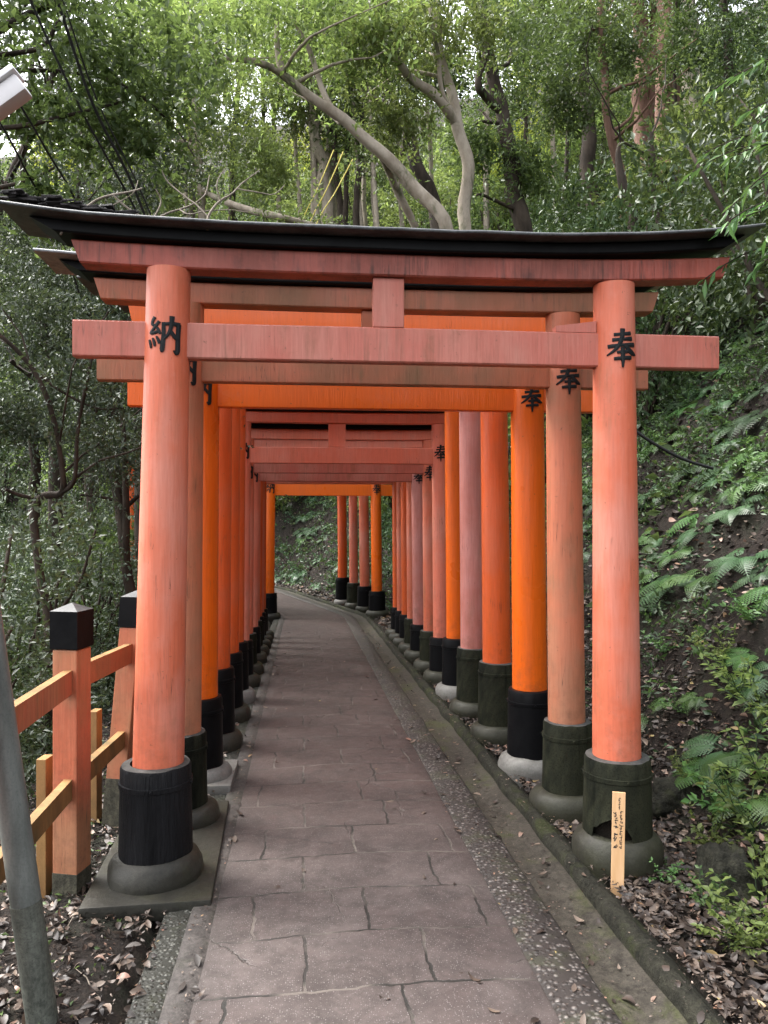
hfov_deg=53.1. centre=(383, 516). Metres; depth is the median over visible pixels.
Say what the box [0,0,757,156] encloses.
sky
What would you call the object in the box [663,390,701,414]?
fern
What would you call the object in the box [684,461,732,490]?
fern
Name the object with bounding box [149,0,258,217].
tree
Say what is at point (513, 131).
tree
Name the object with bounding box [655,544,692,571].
fern
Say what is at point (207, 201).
tree
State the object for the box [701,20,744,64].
shrub
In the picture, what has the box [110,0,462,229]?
tree
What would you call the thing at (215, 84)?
tree
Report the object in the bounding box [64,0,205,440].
tree
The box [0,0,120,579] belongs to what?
tree
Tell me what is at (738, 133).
shrub
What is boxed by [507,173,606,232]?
shrub
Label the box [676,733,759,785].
fern
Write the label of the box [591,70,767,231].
shrub
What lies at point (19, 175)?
shrub
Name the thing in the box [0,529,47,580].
shrub
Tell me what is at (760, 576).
fern
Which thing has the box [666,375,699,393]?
fern
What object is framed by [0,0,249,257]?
tree
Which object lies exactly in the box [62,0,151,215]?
overhead cable
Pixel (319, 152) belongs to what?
tree
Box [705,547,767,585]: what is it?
fern
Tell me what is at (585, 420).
shrub
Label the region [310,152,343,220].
yellow rope
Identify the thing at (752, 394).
fern
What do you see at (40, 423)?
tree
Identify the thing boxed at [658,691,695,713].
leafy plant
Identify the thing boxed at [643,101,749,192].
shrub
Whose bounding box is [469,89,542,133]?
shrub
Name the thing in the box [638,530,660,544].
fern
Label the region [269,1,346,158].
tree
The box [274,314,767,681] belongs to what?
leaf litter
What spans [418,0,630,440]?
tree
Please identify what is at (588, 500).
fern
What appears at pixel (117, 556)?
shrub
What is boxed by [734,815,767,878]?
leafy plant
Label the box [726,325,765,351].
fern
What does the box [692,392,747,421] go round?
fern
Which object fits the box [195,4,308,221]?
tree
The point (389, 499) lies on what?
shrub
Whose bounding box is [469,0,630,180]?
tree
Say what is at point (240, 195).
shrub
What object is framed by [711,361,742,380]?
fern
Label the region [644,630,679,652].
leafy plant
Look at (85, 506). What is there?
shrub
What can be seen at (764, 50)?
shrub
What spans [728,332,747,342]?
fern
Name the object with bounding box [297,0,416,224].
tree
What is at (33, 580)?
shrub
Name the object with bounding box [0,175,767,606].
ground cover
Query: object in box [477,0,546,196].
tree
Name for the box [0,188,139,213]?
bark debris
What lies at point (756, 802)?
fern
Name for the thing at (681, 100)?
shrub
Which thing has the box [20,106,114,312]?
overhead cable
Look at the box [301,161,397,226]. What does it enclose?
shrub
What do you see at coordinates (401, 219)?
tree
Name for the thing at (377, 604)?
torii gate
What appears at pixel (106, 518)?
shrub
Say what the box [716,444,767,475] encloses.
fern
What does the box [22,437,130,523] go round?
shrub
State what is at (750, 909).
leafy plant
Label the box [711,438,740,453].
fern
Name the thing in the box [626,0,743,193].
tree
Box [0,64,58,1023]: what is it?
street lamp
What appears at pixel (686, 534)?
fern
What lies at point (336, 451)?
torii gate
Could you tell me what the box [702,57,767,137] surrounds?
overhanging branch
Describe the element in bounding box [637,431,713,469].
black hose
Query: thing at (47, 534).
shrub
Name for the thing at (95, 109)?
overhead cable
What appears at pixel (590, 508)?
fern
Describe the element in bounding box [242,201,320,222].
shrub
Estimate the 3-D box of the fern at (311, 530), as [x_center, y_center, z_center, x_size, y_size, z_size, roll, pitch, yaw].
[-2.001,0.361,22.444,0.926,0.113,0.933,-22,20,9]
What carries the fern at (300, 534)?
on the ground at (702, 688)
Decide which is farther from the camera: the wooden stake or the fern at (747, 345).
the fern at (747, 345)
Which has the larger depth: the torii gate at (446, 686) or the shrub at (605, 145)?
the shrub at (605, 145)
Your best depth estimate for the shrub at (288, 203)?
39.99 m
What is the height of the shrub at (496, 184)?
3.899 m
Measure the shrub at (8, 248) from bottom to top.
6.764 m
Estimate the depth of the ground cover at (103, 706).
8.29 m
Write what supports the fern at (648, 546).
on the ground at (702, 688)
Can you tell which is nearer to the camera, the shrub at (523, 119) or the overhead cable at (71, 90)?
the overhead cable at (71, 90)
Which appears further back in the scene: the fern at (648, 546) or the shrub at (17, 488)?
the shrub at (17, 488)
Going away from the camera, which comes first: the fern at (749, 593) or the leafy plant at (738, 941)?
the leafy plant at (738, 941)
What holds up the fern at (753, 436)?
on the ground at (702, 688)
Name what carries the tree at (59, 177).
on the ground at (702, 688)
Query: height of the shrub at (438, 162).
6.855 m
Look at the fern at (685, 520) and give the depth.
6.37 m
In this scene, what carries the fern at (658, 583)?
on the ground at (702, 688)
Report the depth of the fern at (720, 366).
8.58 m
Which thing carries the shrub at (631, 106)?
on the ground at (702, 688)
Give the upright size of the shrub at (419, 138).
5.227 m
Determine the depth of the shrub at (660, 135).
14.13 m
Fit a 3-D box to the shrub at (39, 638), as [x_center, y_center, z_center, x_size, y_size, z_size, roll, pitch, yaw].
[-4.479,2.119,10.692,2.259,2.359,2.494,0,0,-35]
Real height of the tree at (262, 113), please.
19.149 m
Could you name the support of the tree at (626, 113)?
on the ground at (702, 688)
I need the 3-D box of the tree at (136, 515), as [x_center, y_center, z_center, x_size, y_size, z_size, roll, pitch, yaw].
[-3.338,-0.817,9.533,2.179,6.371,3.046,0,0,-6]
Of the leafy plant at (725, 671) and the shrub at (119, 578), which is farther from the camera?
the shrub at (119, 578)
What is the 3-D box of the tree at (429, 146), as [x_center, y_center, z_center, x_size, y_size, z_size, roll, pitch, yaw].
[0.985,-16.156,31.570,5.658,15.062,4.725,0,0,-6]
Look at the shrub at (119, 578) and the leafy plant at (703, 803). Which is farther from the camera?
the shrub at (119, 578)
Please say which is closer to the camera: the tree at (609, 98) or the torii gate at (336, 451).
the torii gate at (336, 451)
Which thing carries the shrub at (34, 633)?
on the ground at (702, 688)
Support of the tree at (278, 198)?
on the ground at (702, 688)
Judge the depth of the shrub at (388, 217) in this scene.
34.23 m
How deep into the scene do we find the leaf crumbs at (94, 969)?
2.57 m
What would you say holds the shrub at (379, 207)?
on the ground at (702, 688)
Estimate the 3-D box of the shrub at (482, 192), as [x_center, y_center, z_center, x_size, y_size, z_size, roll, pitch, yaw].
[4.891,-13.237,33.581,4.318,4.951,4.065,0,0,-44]
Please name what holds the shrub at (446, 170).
on the ground at (702, 688)
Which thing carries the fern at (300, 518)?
on the ground at (702, 688)
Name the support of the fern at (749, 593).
on the ground at (702, 688)
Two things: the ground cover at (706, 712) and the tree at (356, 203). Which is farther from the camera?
the tree at (356, 203)
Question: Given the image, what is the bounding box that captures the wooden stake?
[611,791,625,898]
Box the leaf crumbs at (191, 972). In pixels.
[151,622,740,1023]
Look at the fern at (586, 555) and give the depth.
7.87 m
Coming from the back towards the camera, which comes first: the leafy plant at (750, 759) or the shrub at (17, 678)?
the shrub at (17, 678)
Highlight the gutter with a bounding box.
[274,588,687,1023]
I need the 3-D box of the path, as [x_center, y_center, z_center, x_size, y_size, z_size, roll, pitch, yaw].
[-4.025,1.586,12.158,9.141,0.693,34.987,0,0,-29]
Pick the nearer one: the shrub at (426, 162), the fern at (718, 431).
the fern at (718, 431)
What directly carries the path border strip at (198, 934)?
on the ground at (702, 688)
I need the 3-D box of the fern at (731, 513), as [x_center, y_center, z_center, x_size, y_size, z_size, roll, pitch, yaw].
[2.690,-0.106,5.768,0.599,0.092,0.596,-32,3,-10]
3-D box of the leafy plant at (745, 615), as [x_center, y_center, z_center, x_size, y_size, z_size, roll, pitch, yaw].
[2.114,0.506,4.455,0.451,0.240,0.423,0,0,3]
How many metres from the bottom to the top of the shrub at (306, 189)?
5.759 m
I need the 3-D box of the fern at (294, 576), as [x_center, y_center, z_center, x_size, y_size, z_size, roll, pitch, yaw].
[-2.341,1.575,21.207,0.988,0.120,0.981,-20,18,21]
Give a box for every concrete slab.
[78,800,228,921]
[207,759,237,794]
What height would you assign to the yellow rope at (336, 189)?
2.091 m
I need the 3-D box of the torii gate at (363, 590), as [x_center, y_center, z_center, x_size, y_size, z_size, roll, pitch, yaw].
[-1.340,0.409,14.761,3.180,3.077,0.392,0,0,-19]
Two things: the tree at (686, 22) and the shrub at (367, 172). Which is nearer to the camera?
the tree at (686, 22)
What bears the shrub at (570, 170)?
on the ground at (702, 688)
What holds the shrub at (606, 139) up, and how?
on the ground at (702, 688)
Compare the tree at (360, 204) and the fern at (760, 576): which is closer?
the fern at (760, 576)
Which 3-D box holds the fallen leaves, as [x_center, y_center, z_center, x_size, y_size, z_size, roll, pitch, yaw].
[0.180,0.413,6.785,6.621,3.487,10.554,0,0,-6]
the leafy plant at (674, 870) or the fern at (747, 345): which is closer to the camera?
the leafy plant at (674, 870)
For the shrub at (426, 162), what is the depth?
42.86 m
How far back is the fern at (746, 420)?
6.53 m
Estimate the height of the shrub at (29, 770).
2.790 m
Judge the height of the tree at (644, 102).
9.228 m
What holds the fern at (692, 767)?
on the ground at (702, 688)
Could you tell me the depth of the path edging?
3.13 m
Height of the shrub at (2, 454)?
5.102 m
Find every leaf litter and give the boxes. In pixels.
[0,700,238,1023]
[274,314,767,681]
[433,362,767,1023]
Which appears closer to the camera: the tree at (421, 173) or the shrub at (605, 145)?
the tree at (421, 173)
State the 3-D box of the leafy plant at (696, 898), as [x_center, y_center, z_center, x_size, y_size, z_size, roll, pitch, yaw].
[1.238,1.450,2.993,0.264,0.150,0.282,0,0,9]
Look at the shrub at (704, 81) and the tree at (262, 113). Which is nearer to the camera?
the shrub at (704, 81)
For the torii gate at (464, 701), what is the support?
on the ground at (702, 688)
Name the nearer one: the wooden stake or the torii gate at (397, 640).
the wooden stake
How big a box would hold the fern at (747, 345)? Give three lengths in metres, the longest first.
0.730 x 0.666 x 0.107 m
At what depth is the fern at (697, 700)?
4.41 m
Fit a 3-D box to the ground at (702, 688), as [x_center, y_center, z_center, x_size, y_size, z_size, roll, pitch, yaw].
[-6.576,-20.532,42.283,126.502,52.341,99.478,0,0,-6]
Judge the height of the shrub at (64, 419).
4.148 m
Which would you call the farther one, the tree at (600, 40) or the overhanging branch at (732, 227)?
the tree at (600, 40)
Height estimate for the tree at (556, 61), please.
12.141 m
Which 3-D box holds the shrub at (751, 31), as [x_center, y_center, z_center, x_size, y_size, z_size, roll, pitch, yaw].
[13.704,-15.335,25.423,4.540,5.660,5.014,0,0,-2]
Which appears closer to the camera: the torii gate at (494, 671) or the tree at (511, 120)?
the torii gate at (494, 671)
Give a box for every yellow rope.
[303,149,333,218]
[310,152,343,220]
[316,159,352,223]
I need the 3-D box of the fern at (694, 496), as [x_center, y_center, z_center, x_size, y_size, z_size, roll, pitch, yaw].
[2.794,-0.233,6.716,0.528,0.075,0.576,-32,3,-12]
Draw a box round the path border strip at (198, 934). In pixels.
[158,616,283,1023]
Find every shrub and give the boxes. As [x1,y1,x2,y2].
[0,200,71,302]
[0,371,40,463]
[0,427,47,531]
[0,448,67,554]
[0,465,138,753]
[0,484,108,595]
[0,488,116,801]
[0,509,137,714]
[0,513,86,592]
[0,520,111,608]
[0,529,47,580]
[0,534,104,585]
[0,548,117,735]
[1,159,58,229]
[1,357,62,390]
[3,558,119,624]
[3,589,117,728]
[3,597,108,782]
[3,605,28,749]
[9,501,139,705]
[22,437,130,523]
[32,373,79,459]
[63,485,113,567]
[64,503,137,640]
[64,504,113,589]
[66,511,137,639]
[77,541,137,644]
[100,508,284,587]
[178,163,292,220]
[196,184,290,221]
[196,191,250,219]
[212,155,286,221]
[228,146,352,219]
[240,144,310,209]
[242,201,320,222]
[243,195,320,221]
[275,496,303,512]
[294,165,370,223]
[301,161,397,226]
[308,120,400,204]
[320,496,348,505]
[333,496,391,520]
[366,170,428,227]
[367,139,454,207]
[367,169,457,228]
[401,198,510,229]
[403,107,457,170]
[406,165,473,228]
[415,115,515,218]
[428,163,548,230]
[439,155,480,206]
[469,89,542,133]
[470,153,535,227]
[471,165,507,225]
[472,177,545,230]
[476,129,563,227]
[482,208,552,231]
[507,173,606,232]
[507,413,592,507]
[509,308,692,448]
[512,108,547,134]
[527,109,634,207]
[533,150,647,232]
[534,122,655,221]
[535,146,646,232]
[546,122,767,335]
[548,96,635,212]
[556,161,751,425]
[572,178,677,327]
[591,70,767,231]
[594,60,721,183]
[599,75,767,225]
[617,62,716,153]
[617,74,767,409]
[629,52,752,223]
[632,47,753,124]
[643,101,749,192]
[644,98,767,346]
[693,55,767,199]
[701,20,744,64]
[704,25,767,133]
[710,19,767,199]
[733,0,767,63]
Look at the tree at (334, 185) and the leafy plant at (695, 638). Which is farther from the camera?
the tree at (334, 185)
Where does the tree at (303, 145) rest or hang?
on the ground at (702, 688)
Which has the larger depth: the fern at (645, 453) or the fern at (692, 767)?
the fern at (645, 453)
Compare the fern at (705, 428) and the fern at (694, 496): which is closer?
the fern at (694, 496)
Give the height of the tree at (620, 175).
4.838 m
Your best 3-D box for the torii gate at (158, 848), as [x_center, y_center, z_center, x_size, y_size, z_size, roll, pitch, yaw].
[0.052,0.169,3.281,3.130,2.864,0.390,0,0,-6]
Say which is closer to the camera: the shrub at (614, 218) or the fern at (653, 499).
the fern at (653, 499)
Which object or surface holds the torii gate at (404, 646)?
on the ground at (702, 688)
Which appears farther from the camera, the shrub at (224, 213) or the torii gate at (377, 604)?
the shrub at (224, 213)
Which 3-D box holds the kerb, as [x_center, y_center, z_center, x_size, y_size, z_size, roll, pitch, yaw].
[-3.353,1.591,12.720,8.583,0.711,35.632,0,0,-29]
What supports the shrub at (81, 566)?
on the ground at (702, 688)
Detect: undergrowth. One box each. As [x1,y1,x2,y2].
[2,414,510,611]
[508,217,767,757]
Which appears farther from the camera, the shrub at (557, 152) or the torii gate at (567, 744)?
the shrub at (557, 152)
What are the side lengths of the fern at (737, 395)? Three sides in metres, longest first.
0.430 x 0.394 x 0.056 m
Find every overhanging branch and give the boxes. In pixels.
[679,130,767,224]
[695,200,767,297]
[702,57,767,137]
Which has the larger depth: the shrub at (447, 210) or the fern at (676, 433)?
the shrub at (447, 210)
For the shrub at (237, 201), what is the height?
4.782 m
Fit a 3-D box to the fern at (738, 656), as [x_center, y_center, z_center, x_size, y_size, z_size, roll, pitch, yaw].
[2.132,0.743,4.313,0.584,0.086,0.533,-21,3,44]
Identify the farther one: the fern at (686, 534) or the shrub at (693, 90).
the shrub at (693, 90)
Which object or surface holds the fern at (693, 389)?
on the ground at (702, 688)
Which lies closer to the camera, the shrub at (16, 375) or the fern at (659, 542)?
the fern at (659, 542)
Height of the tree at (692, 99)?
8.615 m
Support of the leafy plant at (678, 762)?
on the ground at (702, 688)
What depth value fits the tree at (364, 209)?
33.52 m
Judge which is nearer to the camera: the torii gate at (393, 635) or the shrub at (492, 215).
the torii gate at (393, 635)
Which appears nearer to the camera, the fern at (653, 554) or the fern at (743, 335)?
the fern at (653, 554)
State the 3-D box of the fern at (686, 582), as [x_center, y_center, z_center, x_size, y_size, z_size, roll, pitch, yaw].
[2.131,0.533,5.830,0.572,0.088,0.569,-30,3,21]
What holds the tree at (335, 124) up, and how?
on the ground at (702, 688)
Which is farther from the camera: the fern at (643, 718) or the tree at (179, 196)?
the tree at (179, 196)
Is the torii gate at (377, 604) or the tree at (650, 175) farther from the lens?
the torii gate at (377, 604)
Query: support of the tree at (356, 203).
on the ground at (702, 688)
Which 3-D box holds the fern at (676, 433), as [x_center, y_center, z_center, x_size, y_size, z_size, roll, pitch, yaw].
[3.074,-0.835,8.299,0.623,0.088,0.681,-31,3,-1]
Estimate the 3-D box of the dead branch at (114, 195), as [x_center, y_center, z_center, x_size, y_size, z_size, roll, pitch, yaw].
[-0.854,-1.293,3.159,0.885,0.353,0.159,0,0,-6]
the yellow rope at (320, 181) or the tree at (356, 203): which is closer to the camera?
the yellow rope at (320, 181)
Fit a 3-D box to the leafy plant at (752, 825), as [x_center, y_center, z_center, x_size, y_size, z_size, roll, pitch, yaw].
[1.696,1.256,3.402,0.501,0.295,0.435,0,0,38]
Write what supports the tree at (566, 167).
on the ground at (702, 688)
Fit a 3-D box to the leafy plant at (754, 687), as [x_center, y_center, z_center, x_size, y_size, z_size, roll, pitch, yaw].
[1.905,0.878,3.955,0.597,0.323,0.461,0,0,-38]
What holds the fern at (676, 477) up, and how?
on the ground at (702, 688)
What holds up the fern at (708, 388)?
on the ground at (702, 688)
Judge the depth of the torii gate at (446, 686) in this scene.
6.86 m
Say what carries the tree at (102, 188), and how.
on the ground at (702, 688)
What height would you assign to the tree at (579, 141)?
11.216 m
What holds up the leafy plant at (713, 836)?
on the ground at (702, 688)
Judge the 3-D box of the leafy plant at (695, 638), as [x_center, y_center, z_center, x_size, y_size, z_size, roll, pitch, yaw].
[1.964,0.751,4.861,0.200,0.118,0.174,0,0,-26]
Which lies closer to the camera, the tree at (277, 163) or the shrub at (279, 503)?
the tree at (277, 163)
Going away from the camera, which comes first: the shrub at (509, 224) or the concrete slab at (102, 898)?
the concrete slab at (102, 898)
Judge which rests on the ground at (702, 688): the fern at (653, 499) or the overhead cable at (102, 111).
the fern at (653, 499)
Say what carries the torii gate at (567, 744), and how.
on the ground at (702, 688)
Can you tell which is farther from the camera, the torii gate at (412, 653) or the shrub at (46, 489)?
the shrub at (46, 489)
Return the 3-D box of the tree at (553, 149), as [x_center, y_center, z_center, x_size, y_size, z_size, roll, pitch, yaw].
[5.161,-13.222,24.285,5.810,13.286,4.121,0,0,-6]
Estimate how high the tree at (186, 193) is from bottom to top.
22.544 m
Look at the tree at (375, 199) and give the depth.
26.40 m
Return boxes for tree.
[0,0,63,477]
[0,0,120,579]
[0,0,168,584]
[0,0,236,380]
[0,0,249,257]
[0,30,103,520]
[0,175,157,570]
[0,179,124,722]
[0,237,293,593]
[0,256,254,753]
[9,83,142,536]
[15,0,183,565]
[49,0,235,455]
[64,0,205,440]
[80,0,223,214]
[99,0,349,224]
[108,0,239,213]
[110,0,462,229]
[130,6,301,420]
[145,0,255,217]
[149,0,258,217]
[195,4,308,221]
[221,0,325,222]
[233,3,312,218]
[233,4,295,221]
[234,0,399,224]
[246,6,382,182]
[256,0,358,224]
[264,1,328,223]
[266,0,399,223]
[267,77,336,187]
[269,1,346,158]
[277,0,345,224]
[280,0,486,228]
[294,2,446,226]
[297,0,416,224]
[305,1,375,226]
[305,101,364,224]
[308,0,419,225]
[310,7,418,225]
[312,0,535,229]
[343,108,385,225]
[358,0,464,226]
[390,0,469,181]
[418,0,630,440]
[442,0,529,229]
[444,1,555,208]
[447,0,572,226]
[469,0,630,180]
[470,0,631,208]
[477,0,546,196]
[488,0,693,232]
[519,0,725,322]
[522,1,628,165]
[542,0,623,199]
[545,0,634,164]
[547,0,649,182]
[584,59,666,333]
[586,0,686,173]
[586,25,639,419]
[601,1,654,140]
[621,0,708,222]
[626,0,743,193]
[668,0,767,195]
[681,0,767,221]
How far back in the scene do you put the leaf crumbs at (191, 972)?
3.14 m
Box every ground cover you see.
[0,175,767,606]
[28,688,113,758]
[508,258,767,832]
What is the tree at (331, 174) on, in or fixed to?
on the ground at (702, 688)
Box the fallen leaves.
[7,413,767,1023]
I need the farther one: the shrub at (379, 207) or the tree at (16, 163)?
the shrub at (379, 207)
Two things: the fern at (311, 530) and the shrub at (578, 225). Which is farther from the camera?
the fern at (311, 530)
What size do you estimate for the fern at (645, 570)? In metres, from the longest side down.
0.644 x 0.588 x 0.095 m
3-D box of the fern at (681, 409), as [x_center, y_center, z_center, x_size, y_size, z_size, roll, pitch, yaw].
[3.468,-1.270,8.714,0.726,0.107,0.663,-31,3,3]
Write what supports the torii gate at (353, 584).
on the ground at (702, 688)
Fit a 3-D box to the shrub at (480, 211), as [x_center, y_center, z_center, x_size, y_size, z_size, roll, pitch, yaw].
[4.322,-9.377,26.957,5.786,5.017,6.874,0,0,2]
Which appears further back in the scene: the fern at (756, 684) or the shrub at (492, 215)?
the shrub at (492, 215)
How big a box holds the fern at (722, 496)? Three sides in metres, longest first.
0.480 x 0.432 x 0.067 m
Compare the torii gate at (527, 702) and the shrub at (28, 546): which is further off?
the shrub at (28, 546)
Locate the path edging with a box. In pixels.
[274,589,622,1023]
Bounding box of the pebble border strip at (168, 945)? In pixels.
[125,619,278,1023]
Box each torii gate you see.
[0,200,765,921]
[33,248,660,829]
[77,276,592,786]
[118,305,511,755]
[230,409,482,723]
[239,409,460,704]
[244,409,445,687]
[249,423,432,675]
[253,440,422,664]
[258,481,412,655]
[260,481,406,648]
[262,481,401,643]
[264,481,396,638]
[266,484,391,623]
[334,496,348,605]
[345,496,359,609]
[355,484,370,612]
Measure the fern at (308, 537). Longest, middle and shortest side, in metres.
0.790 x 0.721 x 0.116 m
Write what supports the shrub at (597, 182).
on the ground at (702, 688)
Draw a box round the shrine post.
[128,466,134,558]
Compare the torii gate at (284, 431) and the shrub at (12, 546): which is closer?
the torii gate at (284, 431)
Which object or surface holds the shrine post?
on the ground at (702, 688)
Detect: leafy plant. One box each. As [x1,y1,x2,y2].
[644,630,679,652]
[648,856,689,881]
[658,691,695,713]
[667,751,694,782]
[667,865,743,911]
[675,625,705,643]
[680,761,751,815]
[680,798,755,844]
[685,623,736,660]
[690,885,767,948]
[693,850,767,931]
[696,763,767,832]
[696,899,767,956]
[698,648,752,695]
[704,657,767,718]
[710,719,767,784]
[712,587,767,623]
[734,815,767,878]
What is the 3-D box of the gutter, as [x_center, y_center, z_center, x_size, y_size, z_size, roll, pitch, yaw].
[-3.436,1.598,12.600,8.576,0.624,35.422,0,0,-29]
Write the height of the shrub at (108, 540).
2.955 m
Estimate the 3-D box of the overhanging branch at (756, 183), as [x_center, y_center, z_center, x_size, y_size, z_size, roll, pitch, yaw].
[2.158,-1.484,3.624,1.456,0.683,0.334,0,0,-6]
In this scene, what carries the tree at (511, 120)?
on the ground at (702, 688)
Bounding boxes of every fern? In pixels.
[275,574,285,582]
[286,569,305,582]
[292,511,313,522]
[293,528,309,538]
[296,535,311,545]
[304,526,320,536]
[582,492,592,504]
[583,504,592,518]
[583,548,590,560]
[637,445,662,460]
[638,480,679,503]
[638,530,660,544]
[638,537,663,553]
[639,561,654,575]
[639,572,681,598]
[639,575,694,611]
[639,599,664,613]
[641,697,662,733]
[644,550,668,563]
[650,430,684,453]
[650,568,719,599]
[650,696,672,712]
[654,534,666,546]
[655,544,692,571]
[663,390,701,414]
[665,392,706,418]
[665,506,715,542]
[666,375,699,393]
[668,455,712,486]
[672,524,713,553]
[672,691,712,715]
[673,757,723,793]
[674,380,707,400]
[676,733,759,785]
[681,485,713,506]
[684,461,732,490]
[691,384,717,398]
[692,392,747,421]
[693,752,767,787]
[694,421,717,432]
[697,470,732,491]
[701,494,767,525]
[703,415,748,444]
[704,359,733,377]
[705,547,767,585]
[706,781,767,825]
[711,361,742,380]
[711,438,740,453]
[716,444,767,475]
[717,485,734,504]
[719,409,767,441]
[719,471,767,509]
[719,647,767,669]
[721,661,767,714]
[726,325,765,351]
[727,336,767,356]
[727,562,767,594]
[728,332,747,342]
[729,586,767,615]
[732,381,760,397]
[740,384,767,403]
[741,429,765,444]
[758,361,767,378]
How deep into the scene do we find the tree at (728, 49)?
14.54 m
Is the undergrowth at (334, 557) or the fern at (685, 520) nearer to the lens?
the fern at (685, 520)
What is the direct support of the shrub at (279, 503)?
on the ground at (702, 688)
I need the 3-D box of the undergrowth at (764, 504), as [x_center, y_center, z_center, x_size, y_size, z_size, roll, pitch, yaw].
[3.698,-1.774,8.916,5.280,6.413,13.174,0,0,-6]
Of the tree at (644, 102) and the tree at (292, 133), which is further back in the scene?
the tree at (292, 133)
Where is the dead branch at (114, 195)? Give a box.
[59,167,284,234]
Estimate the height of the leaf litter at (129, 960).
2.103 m
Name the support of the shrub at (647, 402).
on the ground at (702, 688)
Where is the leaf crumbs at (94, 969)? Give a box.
[0,721,166,1023]
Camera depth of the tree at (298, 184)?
28.40 m
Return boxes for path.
[188,591,560,1023]
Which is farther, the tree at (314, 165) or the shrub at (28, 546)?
the tree at (314, 165)
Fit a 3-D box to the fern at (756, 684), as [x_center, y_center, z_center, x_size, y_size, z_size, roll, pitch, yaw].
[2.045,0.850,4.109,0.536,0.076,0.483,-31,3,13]
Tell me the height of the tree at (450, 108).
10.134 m
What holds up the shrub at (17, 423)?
on the ground at (702, 688)
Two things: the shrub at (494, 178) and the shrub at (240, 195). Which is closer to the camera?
the shrub at (494, 178)
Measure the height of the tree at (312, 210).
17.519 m
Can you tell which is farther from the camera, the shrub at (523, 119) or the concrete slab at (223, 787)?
the shrub at (523, 119)
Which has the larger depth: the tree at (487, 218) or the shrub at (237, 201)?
the shrub at (237, 201)
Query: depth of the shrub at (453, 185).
36.64 m
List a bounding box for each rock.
[652,776,696,818]
[694,841,761,902]
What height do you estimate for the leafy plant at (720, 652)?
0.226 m
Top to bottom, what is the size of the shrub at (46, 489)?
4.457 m
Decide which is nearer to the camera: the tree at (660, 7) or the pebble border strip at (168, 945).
the pebble border strip at (168, 945)
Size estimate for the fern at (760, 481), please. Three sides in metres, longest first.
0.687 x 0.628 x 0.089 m
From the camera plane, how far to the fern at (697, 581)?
5.45 m
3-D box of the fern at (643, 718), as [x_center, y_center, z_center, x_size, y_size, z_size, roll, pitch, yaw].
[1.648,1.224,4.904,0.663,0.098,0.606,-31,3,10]
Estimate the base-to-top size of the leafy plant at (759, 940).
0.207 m
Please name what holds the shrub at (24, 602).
on the ground at (702, 688)
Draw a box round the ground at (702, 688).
[0,0,767,1023]
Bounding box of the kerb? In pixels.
[274,586,728,1023]
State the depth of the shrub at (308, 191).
41.84 m
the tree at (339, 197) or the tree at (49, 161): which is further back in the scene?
the tree at (339, 197)
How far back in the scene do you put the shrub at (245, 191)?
43.66 m
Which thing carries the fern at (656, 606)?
on the ground at (702, 688)
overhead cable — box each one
[0,122,85,310]
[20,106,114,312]
[29,0,136,210]
[55,0,145,214]
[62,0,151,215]
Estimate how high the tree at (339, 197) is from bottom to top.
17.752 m
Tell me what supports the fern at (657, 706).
on the ground at (702, 688)
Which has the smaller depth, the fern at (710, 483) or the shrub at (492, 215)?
the fern at (710, 483)
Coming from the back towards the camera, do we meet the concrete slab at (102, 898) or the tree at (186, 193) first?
the tree at (186, 193)
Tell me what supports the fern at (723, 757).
on the ground at (702, 688)
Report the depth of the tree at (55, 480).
9.92 m
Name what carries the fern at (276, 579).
on the ground at (702, 688)
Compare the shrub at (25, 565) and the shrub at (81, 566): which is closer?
the shrub at (81, 566)
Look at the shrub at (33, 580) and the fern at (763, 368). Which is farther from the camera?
the shrub at (33, 580)
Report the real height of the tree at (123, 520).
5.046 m
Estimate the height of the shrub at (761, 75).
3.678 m
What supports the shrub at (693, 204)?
on the ground at (702, 688)
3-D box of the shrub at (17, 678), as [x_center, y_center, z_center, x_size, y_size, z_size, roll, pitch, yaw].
[-3.205,1.562,6.035,1.719,1.932,1.936,0,0,-36]
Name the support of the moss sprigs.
on the ground at (702, 688)
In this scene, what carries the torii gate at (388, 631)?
on the ground at (702, 688)
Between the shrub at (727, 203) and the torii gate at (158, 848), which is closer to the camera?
the torii gate at (158, 848)
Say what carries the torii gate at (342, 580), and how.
on the ground at (702, 688)
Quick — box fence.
[0,590,136,898]
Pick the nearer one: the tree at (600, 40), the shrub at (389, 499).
the tree at (600, 40)
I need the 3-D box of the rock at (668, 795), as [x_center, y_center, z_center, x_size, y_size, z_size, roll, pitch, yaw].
[1.497,1.457,3.966,0.318,0.234,0.267,0,0,12]
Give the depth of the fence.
3.10 m
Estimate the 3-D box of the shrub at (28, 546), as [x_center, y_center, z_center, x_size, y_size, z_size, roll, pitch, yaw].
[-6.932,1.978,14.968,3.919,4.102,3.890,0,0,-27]
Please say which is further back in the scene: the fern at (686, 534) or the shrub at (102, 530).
the shrub at (102, 530)
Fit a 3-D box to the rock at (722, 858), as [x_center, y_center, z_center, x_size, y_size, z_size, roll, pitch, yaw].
[1.397,1.499,3.118,0.242,0.352,0.263,0,0,-45]
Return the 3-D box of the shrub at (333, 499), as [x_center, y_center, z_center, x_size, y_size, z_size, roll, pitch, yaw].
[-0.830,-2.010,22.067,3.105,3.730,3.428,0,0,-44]
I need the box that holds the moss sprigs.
[0,727,125,1023]

